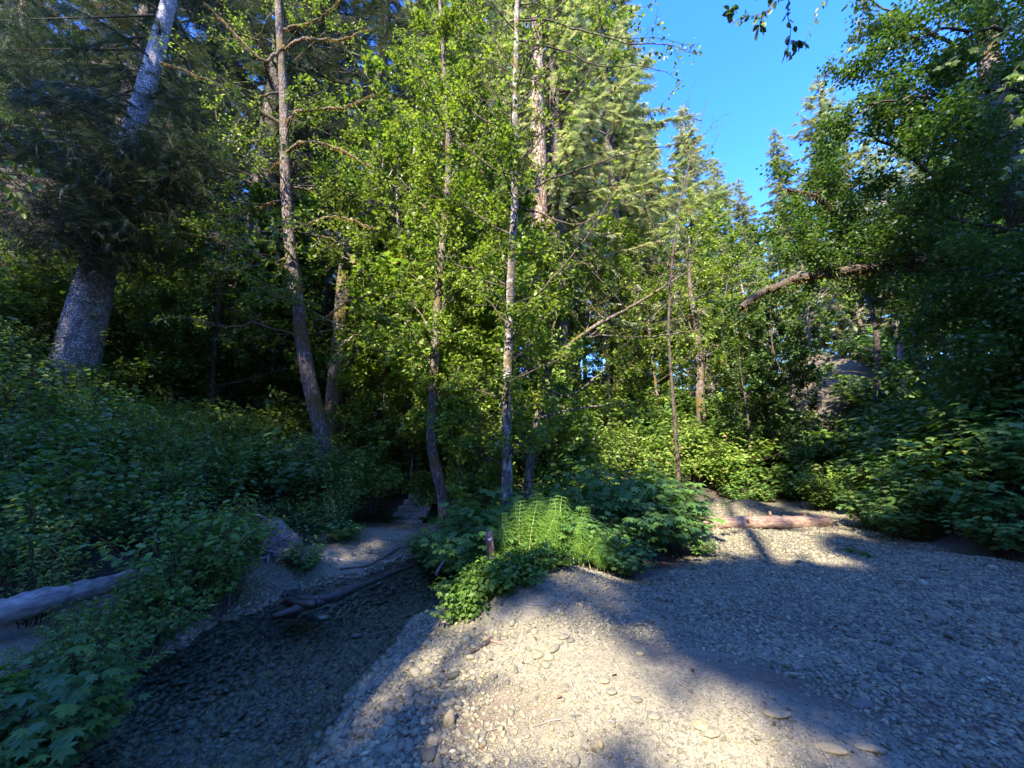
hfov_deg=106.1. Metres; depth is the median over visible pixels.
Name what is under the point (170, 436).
salmonberry shrub
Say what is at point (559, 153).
conifer tree
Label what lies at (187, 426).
salmonberry shrub
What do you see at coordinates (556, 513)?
horsetail
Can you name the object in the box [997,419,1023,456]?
thimbleberry shrub
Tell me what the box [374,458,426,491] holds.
salmonberry shrub
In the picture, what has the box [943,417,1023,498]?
thimbleberry shrub
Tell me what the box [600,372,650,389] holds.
clearing shrub
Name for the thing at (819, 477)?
clearing shrub
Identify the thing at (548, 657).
stone
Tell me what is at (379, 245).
broadleaf tree
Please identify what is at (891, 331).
broadleaf tree
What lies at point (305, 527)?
salmonberry shrub
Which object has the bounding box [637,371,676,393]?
clearing shrub
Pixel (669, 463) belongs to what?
clearing shrub
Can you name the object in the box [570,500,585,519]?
horsetail
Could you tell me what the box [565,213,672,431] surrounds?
broadleaf tree
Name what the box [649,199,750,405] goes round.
broadleaf tree
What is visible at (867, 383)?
clearing shrub
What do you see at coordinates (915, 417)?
thimbleberry shrub
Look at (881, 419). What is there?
thimbleberry shrub
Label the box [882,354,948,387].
clearing shrub
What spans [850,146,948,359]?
conifer tree
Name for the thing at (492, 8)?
conifer tree
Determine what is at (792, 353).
broadleaf tree
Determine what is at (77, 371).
salmonberry shrub
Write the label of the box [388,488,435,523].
stairs
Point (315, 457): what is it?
salmonberry shrub
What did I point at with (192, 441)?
salmonberry shrub
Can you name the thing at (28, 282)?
salmonberry shrub
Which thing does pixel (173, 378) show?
salmonberry shrub
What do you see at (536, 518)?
horsetail
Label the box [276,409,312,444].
salmonberry shrub
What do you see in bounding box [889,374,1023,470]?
thimbleberry shrub
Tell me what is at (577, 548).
horsetail
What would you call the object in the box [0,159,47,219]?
leafy branch
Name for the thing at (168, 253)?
salmonberry shrub
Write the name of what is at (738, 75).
sky
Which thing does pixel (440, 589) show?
creeping plant
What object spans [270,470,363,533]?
salmonberry shrub
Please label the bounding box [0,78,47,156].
broadleaf tree
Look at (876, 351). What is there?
alder tree
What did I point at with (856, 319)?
conifer tree
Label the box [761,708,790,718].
stone
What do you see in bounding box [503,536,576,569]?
creeping plant
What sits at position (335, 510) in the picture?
bank shrub
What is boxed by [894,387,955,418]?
thimbleberry shrub
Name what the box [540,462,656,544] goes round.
maple shrub
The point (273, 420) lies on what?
salmonberry shrub
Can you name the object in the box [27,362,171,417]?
salmonberry shrub
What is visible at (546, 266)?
broadleaf tree
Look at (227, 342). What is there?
salmonberry shrub
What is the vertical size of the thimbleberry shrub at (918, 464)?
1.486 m
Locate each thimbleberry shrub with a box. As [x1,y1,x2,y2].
[696,452,729,485]
[716,474,758,499]
[731,454,768,489]
[747,478,778,502]
[758,462,803,492]
[779,478,808,500]
[803,480,838,510]
[822,447,880,488]
[829,472,893,513]
[832,482,910,530]
[835,447,941,504]
[843,417,918,468]
[849,437,913,481]
[855,412,915,443]
[859,482,953,541]
[869,440,999,515]
[875,405,952,464]
[878,403,912,428]
[883,418,988,482]
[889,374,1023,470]
[890,396,930,424]
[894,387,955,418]
[894,454,1023,539]
[898,390,966,428]
[907,358,967,396]
[909,398,1023,485]
[924,377,1022,424]
[933,481,1023,561]
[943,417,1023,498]
[959,376,1023,429]
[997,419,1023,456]
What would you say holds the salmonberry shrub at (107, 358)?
on the ground
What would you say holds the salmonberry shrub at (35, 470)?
on the ground
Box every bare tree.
[324,202,359,459]
[631,83,728,492]
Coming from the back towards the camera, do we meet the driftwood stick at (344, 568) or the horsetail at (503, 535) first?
the driftwood stick at (344, 568)
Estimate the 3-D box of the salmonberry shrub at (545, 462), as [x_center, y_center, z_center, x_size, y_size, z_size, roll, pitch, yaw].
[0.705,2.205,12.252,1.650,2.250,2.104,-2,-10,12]
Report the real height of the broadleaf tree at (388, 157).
16.276 m
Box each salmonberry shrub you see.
[0,228,46,271]
[0,237,77,294]
[0,241,77,278]
[0,253,70,317]
[0,254,116,341]
[0,270,64,328]
[0,284,131,355]
[0,316,70,391]
[0,317,45,362]
[0,320,53,357]
[0,332,86,434]
[0,340,70,388]
[0,351,63,430]
[0,351,80,409]
[0,356,130,455]
[0,361,54,427]
[0,401,117,489]
[0,401,197,494]
[0,407,86,463]
[0,411,103,461]
[0,431,172,565]
[0,448,103,517]
[0,479,145,598]
[0,497,33,529]
[0,519,102,628]
[0,603,146,667]
[4,282,115,329]
[17,392,176,479]
[18,381,159,458]
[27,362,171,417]
[33,263,124,309]
[35,311,142,354]
[40,354,111,398]
[41,378,165,452]
[47,389,157,458]
[65,436,211,519]
[67,280,143,322]
[67,462,230,557]
[83,356,160,400]
[99,384,167,420]
[101,337,223,412]
[101,341,143,379]
[102,433,197,482]
[104,401,220,468]
[104,538,257,626]
[105,331,204,374]
[108,280,178,345]
[110,406,219,490]
[111,304,172,352]
[114,284,172,330]
[115,270,172,294]
[117,279,196,328]
[119,253,172,288]
[121,259,205,307]
[125,435,256,521]
[137,285,208,353]
[137,386,201,422]
[139,412,231,439]
[142,514,238,570]
[147,232,185,272]
[149,269,218,313]
[149,283,234,333]
[151,396,266,449]
[156,424,217,459]
[158,412,207,434]
[160,421,246,474]
[161,262,199,284]
[166,396,272,464]
[175,376,238,415]
[175,426,239,462]
[178,267,234,287]
[187,456,275,505]
[195,432,289,491]
[198,498,290,535]
[199,280,262,324]
[205,334,240,359]
[205,410,285,453]
[211,394,307,437]
[213,430,347,519]
[220,316,271,344]
[220,424,342,493]
[229,415,275,468]
[231,382,304,429]
[232,423,312,475]
[240,403,311,446]
[242,425,294,452]
[251,377,297,396]
[270,326,322,350]
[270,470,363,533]
[276,375,324,401]
[276,394,350,440]
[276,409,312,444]
[280,501,333,544]
[286,443,359,499]
[306,433,352,468]
[310,423,364,460]
[315,471,401,523]
[330,426,404,487]
[333,424,400,481]
[341,402,367,442]
[343,388,373,420]
[366,444,416,469]
[369,479,392,508]
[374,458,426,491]
[420,432,483,500]
[444,466,484,509]
[469,479,521,504]
[470,470,523,507]
[512,463,535,491]
[512,471,558,506]
[520,430,556,468]
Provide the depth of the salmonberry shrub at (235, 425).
10.14 m
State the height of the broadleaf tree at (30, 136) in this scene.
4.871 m
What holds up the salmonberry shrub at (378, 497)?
on the ground
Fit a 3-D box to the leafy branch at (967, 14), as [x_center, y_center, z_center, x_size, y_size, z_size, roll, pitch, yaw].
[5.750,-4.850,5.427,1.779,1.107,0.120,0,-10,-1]
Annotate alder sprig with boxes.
[590,0,695,127]
[722,0,808,62]
[806,0,867,88]
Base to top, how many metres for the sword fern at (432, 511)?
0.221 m
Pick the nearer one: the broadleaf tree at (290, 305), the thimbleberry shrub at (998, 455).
the thimbleberry shrub at (998, 455)
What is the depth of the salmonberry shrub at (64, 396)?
7.37 m
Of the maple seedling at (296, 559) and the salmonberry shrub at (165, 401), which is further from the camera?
the salmonberry shrub at (165, 401)
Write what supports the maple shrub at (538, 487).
on the ground
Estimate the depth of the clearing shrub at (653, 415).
16.16 m
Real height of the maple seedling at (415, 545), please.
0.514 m
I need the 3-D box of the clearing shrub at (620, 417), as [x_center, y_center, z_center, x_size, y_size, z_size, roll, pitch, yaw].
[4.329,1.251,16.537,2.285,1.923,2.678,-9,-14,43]
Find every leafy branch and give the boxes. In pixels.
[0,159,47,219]
[856,8,974,71]
[968,1,1023,199]
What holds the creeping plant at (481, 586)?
on the ground
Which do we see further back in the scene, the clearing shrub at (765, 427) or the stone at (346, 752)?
the clearing shrub at (765, 427)
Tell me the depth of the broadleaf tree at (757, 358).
13.24 m
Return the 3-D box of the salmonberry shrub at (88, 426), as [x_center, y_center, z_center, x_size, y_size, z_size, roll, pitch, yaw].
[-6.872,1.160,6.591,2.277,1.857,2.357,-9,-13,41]
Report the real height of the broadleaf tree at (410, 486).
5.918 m
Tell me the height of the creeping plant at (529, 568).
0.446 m
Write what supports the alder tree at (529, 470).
on the ground
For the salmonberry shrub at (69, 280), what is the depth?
11.65 m
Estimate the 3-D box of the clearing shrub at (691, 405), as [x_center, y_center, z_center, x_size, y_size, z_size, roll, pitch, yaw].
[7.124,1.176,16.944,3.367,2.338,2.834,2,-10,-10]
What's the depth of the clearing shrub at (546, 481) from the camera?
10.52 m
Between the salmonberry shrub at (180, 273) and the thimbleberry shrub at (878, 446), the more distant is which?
the salmonberry shrub at (180, 273)
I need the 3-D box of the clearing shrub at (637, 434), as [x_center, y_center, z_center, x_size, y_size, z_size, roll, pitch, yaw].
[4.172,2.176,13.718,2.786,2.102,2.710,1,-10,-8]
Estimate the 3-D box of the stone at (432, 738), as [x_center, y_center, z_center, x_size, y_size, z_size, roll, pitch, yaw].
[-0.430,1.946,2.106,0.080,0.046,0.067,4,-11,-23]
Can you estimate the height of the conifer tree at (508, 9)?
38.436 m
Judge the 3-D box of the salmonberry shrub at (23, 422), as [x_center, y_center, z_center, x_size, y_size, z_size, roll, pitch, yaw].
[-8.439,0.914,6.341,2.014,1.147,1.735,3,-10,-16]
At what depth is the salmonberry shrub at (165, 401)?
11.01 m
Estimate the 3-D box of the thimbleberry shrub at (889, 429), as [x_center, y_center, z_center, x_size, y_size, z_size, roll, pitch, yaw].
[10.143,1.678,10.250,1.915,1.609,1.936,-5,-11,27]
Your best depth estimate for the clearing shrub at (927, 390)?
12.99 m
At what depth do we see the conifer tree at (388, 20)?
20.15 m
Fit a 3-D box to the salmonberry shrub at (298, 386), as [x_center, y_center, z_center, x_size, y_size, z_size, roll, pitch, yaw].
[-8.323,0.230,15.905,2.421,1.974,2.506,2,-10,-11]
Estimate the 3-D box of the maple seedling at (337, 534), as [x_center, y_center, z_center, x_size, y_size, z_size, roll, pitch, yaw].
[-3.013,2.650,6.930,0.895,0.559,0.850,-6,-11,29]
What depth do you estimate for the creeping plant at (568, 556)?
4.01 m
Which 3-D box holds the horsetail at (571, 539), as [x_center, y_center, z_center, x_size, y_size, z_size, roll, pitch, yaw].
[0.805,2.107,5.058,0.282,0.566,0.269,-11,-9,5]
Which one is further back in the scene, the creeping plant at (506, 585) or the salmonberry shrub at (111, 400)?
the salmonberry shrub at (111, 400)
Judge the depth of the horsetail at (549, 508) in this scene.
5.46 m
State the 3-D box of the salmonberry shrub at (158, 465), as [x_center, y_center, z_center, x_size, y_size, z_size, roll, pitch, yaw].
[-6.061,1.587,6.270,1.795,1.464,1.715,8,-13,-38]
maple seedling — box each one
[0,633,165,767]
[0,638,145,766]
[277,535,330,574]
[313,514,365,543]
[402,529,435,557]
[417,550,462,581]
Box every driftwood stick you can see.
[328,554,402,562]
[340,547,399,569]
[435,536,477,575]
[467,636,492,653]
[483,636,501,644]
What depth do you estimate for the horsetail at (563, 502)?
5.79 m
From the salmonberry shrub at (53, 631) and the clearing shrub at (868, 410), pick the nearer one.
the salmonberry shrub at (53, 631)
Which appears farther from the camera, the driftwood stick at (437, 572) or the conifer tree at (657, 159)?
the conifer tree at (657, 159)
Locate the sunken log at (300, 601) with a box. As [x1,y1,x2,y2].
[272,564,412,619]
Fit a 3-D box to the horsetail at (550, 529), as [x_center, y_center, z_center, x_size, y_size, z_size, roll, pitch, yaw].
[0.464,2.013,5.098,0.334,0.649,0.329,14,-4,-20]
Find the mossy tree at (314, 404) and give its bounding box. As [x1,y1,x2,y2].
[113,0,403,507]
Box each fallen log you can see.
[0,566,154,626]
[689,511,833,530]
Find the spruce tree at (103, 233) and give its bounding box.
[0,0,291,388]
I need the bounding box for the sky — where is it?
[43,0,1023,389]
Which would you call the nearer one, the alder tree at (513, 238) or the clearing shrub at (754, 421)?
the alder tree at (513, 238)
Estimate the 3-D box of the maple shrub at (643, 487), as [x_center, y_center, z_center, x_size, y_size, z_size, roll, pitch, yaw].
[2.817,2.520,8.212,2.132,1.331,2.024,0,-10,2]
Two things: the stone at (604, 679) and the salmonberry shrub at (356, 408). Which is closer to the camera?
the stone at (604, 679)
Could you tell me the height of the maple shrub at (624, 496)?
1.640 m
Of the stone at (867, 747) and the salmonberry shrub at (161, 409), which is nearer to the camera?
the stone at (867, 747)
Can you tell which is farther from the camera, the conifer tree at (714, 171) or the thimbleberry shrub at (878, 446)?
the conifer tree at (714, 171)
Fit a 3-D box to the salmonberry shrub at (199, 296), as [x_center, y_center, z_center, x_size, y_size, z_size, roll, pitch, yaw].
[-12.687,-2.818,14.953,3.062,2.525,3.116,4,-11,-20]
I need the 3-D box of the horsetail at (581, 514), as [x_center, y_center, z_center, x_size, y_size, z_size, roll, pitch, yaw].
[0.885,2.012,5.176,0.387,0.776,0.369,4,6,24]
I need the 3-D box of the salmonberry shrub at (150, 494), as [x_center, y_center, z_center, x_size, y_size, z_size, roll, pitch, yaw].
[-5.033,1.832,5.489,1.701,1.403,1.731,-6,-12,30]
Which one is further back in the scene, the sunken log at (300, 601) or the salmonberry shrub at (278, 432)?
the salmonberry shrub at (278, 432)
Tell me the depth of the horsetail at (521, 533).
5.33 m
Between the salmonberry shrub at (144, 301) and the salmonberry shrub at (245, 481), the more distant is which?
the salmonberry shrub at (144, 301)
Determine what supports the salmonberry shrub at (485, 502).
on the ground
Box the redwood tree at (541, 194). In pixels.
[530,0,554,435]
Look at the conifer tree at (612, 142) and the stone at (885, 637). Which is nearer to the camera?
the stone at (885, 637)
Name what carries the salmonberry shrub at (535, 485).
on the ground
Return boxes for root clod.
[243,517,303,565]
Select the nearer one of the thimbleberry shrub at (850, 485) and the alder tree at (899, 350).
the thimbleberry shrub at (850, 485)
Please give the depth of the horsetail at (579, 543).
4.91 m
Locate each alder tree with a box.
[327,0,520,534]
[392,0,713,521]
[454,199,732,518]
[613,189,753,438]
[782,198,949,411]
[814,123,971,405]
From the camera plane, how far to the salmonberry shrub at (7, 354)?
8.26 m
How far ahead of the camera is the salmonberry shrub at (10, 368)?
8.12 m
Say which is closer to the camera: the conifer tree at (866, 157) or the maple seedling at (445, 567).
the maple seedling at (445, 567)
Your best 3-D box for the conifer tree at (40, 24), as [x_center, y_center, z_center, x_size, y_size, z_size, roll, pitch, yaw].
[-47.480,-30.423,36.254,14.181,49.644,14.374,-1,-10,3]
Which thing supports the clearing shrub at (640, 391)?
on the ground
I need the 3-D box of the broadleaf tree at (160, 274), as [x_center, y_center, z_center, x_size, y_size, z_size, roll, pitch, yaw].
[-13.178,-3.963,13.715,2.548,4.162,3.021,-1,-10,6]
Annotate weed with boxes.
[840,546,859,552]
[856,550,876,557]
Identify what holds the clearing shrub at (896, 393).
on the ground
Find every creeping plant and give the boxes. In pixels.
[425,591,492,625]
[428,569,477,601]
[435,569,507,609]
[444,559,488,587]
[461,557,502,569]
[462,563,521,598]
[470,556,503,576]
[473,552,551,597]
[475,546,538,577]
[489,545,570,579]
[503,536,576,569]
[531,540,592,567]
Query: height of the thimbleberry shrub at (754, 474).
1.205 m
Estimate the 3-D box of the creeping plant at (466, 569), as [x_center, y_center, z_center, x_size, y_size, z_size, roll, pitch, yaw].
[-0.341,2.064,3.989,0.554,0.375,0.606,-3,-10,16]
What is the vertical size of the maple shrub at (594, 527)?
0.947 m
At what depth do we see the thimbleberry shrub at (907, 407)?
11.73 m
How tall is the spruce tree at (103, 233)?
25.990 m
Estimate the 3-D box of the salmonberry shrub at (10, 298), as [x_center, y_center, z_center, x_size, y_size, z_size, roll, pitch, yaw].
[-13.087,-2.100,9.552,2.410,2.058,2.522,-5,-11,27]
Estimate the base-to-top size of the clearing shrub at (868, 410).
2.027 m
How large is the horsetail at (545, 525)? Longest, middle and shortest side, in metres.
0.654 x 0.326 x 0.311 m
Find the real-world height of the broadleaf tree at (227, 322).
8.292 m
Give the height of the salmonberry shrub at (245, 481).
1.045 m
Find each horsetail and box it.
[492,512,514,555]
[493,505,527,551]
[496,524,513,556]
[499,513,519,552]
[505,497,528,546]
[506,500,532,554]
[509,515,530,549]
[510,514,529,545]
[520,501,546,548]
[522,503,544,546]
[525,503,546,542]
[526,493,549,537]
[527,491,550,526]
[533,509,554,544]
[536,511,561,545]
[537,497,562,537]
[537,516,552,543]
[538,509,562,546]
[544,495,574,540]
[545,498,569,544]
[548,520,563,544]
[548,521,578,562]
[556,497,572,511]
[557,517,574,558]
[560,523,578,559]
[562,502,573,515]
[566,505,591,555]
[568,524,590,558]
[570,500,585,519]
[570,528,588,563]
[573,544,584,565]
[583,534,604,565]
[593,538,609,570]
[593,555,601,569]
[594,544,609,572]
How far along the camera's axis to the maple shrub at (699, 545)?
5.95 m
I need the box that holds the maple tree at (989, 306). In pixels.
[716,0,1023,422]
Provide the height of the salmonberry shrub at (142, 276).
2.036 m
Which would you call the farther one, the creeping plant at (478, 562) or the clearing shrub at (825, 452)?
the clearing shrub at (825, 452)
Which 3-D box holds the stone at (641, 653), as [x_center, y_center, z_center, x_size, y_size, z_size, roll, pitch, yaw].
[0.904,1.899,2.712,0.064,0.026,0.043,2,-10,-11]
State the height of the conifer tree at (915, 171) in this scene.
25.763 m
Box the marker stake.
[486,530,494,559]
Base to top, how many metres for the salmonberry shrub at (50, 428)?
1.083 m
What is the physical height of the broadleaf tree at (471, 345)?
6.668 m
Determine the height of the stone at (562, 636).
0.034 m
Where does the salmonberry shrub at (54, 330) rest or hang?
on the ground
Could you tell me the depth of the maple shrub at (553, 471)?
8.95 m
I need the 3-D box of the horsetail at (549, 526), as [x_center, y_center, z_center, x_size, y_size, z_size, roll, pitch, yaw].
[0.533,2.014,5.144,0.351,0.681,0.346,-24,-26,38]
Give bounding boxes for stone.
[315,614,330,621]
[342,747,353,757]
[350,633,363,639]
[379,741,396,754]
[426,733,439,745]
[444,708,454,726]
[507,708,514,716]
[532,651,544,658]
[538,646,547,650]
[541,661,550,668]
[543,653,553,661]
[550,644,559,652]
[557,633,568,639]
[566,638,574,642]
[597,738,603,748]
[598,675,609,683]
[606,687,616,694]
[631,696,642,702]
[636,651,644,655]
[647,711,662,719]
[691,718,708,730]
[700,725,721,737]
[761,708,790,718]
[814,741,847,754]
[849,698,873,708]
[854,742,888,753]
[859,683,873,690]
[878,635,891,640]
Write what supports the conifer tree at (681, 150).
on the ground
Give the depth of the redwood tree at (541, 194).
16.72 m
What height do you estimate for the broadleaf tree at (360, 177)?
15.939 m
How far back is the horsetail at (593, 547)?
4.83 m
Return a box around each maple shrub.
[404,505,486,583]
[415,498,530,576]
[439,486,535,525]
[443,484,536,563]
[488,479,568,542]
[518,483,618,543]
[532,447,620,504]
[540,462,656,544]
[543,498,636,566]
[546,462,684,551]
[581,467,732,549]
[586,487,706,558]
[590,533,658,579]
[603,471,698,516]
[637,496,711,556]
[638,483,713,519]
[668,494,718,536]
[685,533,721,557]
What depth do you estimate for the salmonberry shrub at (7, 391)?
7.32 m
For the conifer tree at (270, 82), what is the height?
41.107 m
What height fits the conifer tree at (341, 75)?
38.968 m
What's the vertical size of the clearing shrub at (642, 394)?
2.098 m
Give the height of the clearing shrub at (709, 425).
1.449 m
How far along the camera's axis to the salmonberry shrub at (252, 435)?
10.06 m
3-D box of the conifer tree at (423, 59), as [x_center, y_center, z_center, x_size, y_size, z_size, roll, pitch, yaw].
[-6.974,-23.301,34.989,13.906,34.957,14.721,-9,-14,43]
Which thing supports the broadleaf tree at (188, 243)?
on the ground
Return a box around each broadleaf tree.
[0,11,103,181]
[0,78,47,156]
[0,106,63,179]
[110,179,330,420]
[113,219,201,313]
[144,208,219,277]
[172,198,294,372]
[220,169,381,427]
[241,4,508,468]
[261,228,327,337]
[281,232,420,443]
[284,235,443,416]
[308,108,458,423]
[310,280,424,470]
[325,217,550,500]
[349,168,538,478]
[370,316,453,504]
[394,228,591,507]
[396,278,534,528]
[398,76,590,403]
[415,179,601,466]
[419,225,604,491]
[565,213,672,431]
[589,337,640,422]
[591,244,707,419]
[593,208,702,382]
[625,318,686,400]
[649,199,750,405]
[665,324,744,419]
[693,224,815,424]
[695,276,845,472]
[698,325,839,473]
[725,305,864,460]
[744,179,865,355]
[779,296,871,372]
[799,252,903,355]
[813,212,996,396]
[855,306,929,361]
[872,153,1023,367]
[885,153,1006,356]
[901,114,1023,326]
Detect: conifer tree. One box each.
[0,0,67,141]
[0,0,123,182]
[0,0,262,241]
[0,0,397,342]
[2,0,80,164]
[14,0,317,282]
[30,0,191,178]
[153,0,262,239]
[210,0,400,297]
[227,0,443,394]
[235,9,357,233]
[337,0,545,339]
[382,0,455,224]
[432,0,585,297]
[480,0,685,416]
[515,0,761,386]
[524,38,652,378]
[584,136,714,366]
[590,80,712,380]
[645,138,686,381]
[656,103,757,397]
[678,158,787,390]
[714,178,787,382]
[754,127,866,351]
[771,73,917,361]
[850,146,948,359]
[886,99,968,357]
[945,69,1015,353]
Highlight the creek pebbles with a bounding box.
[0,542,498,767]
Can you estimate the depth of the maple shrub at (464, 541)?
5.26 m
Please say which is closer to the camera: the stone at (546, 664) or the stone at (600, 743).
the stone at (600, 743)
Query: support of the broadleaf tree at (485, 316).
on the ground
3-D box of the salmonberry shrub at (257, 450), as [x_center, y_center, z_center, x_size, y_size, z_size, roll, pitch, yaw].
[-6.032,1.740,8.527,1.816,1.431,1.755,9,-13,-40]
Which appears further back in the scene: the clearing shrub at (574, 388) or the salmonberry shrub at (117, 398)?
the clearing shrub at (574, 388)
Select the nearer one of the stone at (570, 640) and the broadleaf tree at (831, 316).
the stone at (570, 640)
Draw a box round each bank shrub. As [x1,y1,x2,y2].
[0,590,175,705]
[40,566,221,660]
[73,488,290,619]
[161,516,283,622]
[165,493,284,575]
[258,436,370,514]
[310,468,366,537]
[322,447,407,515]
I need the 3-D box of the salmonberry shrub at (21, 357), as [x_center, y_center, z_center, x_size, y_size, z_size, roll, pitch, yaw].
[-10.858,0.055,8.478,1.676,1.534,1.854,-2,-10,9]
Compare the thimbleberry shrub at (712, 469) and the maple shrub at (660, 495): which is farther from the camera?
the thimbleberry shrub at (712, 469)
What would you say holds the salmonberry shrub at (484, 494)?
on the ground
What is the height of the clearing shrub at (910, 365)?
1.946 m
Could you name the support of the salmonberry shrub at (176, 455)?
on the ground
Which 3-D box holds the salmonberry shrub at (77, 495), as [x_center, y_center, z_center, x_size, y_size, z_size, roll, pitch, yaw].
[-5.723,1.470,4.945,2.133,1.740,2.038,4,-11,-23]
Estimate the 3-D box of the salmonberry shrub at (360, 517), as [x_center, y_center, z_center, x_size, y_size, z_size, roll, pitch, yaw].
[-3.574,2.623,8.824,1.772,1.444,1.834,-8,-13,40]
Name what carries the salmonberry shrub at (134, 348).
on the ground
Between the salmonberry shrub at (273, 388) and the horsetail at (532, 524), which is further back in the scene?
the salmonberry shrub at (273, 388)
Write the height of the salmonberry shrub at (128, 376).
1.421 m
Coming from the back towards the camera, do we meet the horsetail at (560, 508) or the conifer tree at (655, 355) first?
the conifer tree at (655, 355)
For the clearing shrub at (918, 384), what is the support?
on the ground
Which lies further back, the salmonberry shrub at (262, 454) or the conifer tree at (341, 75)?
the conifer tree at (341, 75)
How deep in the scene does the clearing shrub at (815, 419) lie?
16.73 m
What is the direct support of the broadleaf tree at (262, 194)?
on the ground
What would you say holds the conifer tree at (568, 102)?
on the ground
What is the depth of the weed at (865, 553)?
5.88 m
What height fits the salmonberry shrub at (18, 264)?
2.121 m
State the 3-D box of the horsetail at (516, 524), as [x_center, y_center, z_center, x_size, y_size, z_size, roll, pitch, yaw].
[0.107,1.963,5.119,0.391,0.784,0.372,-6,-5,-25]
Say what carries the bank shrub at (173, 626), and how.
on the ground
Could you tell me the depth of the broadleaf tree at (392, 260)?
11.31 m
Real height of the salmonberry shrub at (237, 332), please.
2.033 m
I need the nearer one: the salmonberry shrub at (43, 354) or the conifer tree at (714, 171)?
the salmonberry shrub at (43, 354)
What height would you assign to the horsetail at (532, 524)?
0.769 m
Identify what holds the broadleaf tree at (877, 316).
on the ground
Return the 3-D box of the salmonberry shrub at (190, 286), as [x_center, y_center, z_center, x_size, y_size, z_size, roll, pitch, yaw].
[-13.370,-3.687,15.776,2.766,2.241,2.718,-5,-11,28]
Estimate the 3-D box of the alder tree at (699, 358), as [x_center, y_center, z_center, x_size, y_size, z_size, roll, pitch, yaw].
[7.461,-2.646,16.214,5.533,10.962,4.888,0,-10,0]
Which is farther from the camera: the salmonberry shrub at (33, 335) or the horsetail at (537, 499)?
the salmonberry shrub at (33, 335)
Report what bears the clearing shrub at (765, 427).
on the ground
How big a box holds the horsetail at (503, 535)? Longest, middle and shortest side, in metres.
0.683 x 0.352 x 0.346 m
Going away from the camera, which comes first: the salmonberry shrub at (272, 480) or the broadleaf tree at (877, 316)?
the salmonberry shrub at (272, 480)
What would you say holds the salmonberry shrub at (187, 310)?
on the ground
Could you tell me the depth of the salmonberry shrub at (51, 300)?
11.00 m
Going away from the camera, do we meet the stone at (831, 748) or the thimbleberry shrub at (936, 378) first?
the stone at (831, 748)
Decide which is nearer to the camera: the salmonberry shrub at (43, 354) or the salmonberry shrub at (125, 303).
the salmonberry shrub at (43, 354)
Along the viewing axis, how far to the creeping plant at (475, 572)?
3.91 m
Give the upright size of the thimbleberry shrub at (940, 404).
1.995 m
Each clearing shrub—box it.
[476,444,554,484]
[533,466,566,502]
[539,416,606,469]
[552,397,628,458]
[555,400,595,424]
[560,429,645,481]
[561,379,633,428]
[571,363,613,388]
[571,462,623,488]
[572,380,606,408]
[586,380,647,414]
[588,430,656,477]
[589,391,647,428]
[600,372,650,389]
[602,416,669,468]
[615,378,670,416]
[619,398,684,429]
[619,414,673,449]
[619,457,693,489]
[622,440,700,480]
[631,377,666,395]
[632,381,660,416]
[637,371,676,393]
[638,425,741,488]
[639,385,721,426]
[644,385,693,411]
[646,408,713,448]
[650,417,720,467]
[677,405,752,428]
[682,414,739,435]
[687,416,779,481]
[689,445,763,495]
[705,423,783,470]
[722,428,793,472]
[727,393,797,414]
[736,409,774,426]
[738,423,791,461]
[739,398,830,426]
[751,441,821,476]
[755,464,833,499]
[759,426,861,482]
[769,411,831,441]
[788,461,849,509]
[789,428,882,483]
[793,429,860,471]
[821,412,908,454]
[823,394,893,425]
[829,323,894,361]
[829,371,899,414]
[842,391,916,431]
[851,382,920,411]
[856,334,931,368]
[856,364,921,393]
[859,377,930,411]
[867,384,947,422]
[868,352,943,376]
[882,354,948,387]
[893,370,939,400]
[906,368,956,399]
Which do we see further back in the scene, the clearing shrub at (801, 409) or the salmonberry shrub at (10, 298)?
the clearing shrub at (801, 409)
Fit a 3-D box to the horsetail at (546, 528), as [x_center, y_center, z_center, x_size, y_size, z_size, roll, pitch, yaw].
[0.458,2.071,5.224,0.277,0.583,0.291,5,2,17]
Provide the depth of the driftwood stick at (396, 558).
6.15 m
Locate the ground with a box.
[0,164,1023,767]
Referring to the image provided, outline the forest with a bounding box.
[153,58,961,390]
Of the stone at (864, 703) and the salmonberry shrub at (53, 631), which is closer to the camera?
the stone at (864, 703)
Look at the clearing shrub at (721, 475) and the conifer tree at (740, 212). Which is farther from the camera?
the conifer tree at (740, 212)
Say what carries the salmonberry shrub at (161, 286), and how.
on the ground
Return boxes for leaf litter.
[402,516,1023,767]
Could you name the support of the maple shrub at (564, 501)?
on the ground
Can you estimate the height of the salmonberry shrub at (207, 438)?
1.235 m
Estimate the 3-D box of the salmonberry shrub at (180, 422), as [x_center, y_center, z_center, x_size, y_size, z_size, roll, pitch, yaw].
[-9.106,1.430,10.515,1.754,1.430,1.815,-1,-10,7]
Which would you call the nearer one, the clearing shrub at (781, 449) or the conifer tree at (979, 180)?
the clearing shrub at (781, 449)
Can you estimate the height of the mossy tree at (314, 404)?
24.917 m
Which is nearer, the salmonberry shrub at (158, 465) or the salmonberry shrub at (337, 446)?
the salmonberry shrub at (158, 465)
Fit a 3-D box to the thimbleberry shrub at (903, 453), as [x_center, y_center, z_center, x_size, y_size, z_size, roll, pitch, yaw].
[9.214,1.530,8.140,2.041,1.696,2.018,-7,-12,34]
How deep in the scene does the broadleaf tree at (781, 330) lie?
15.24 m

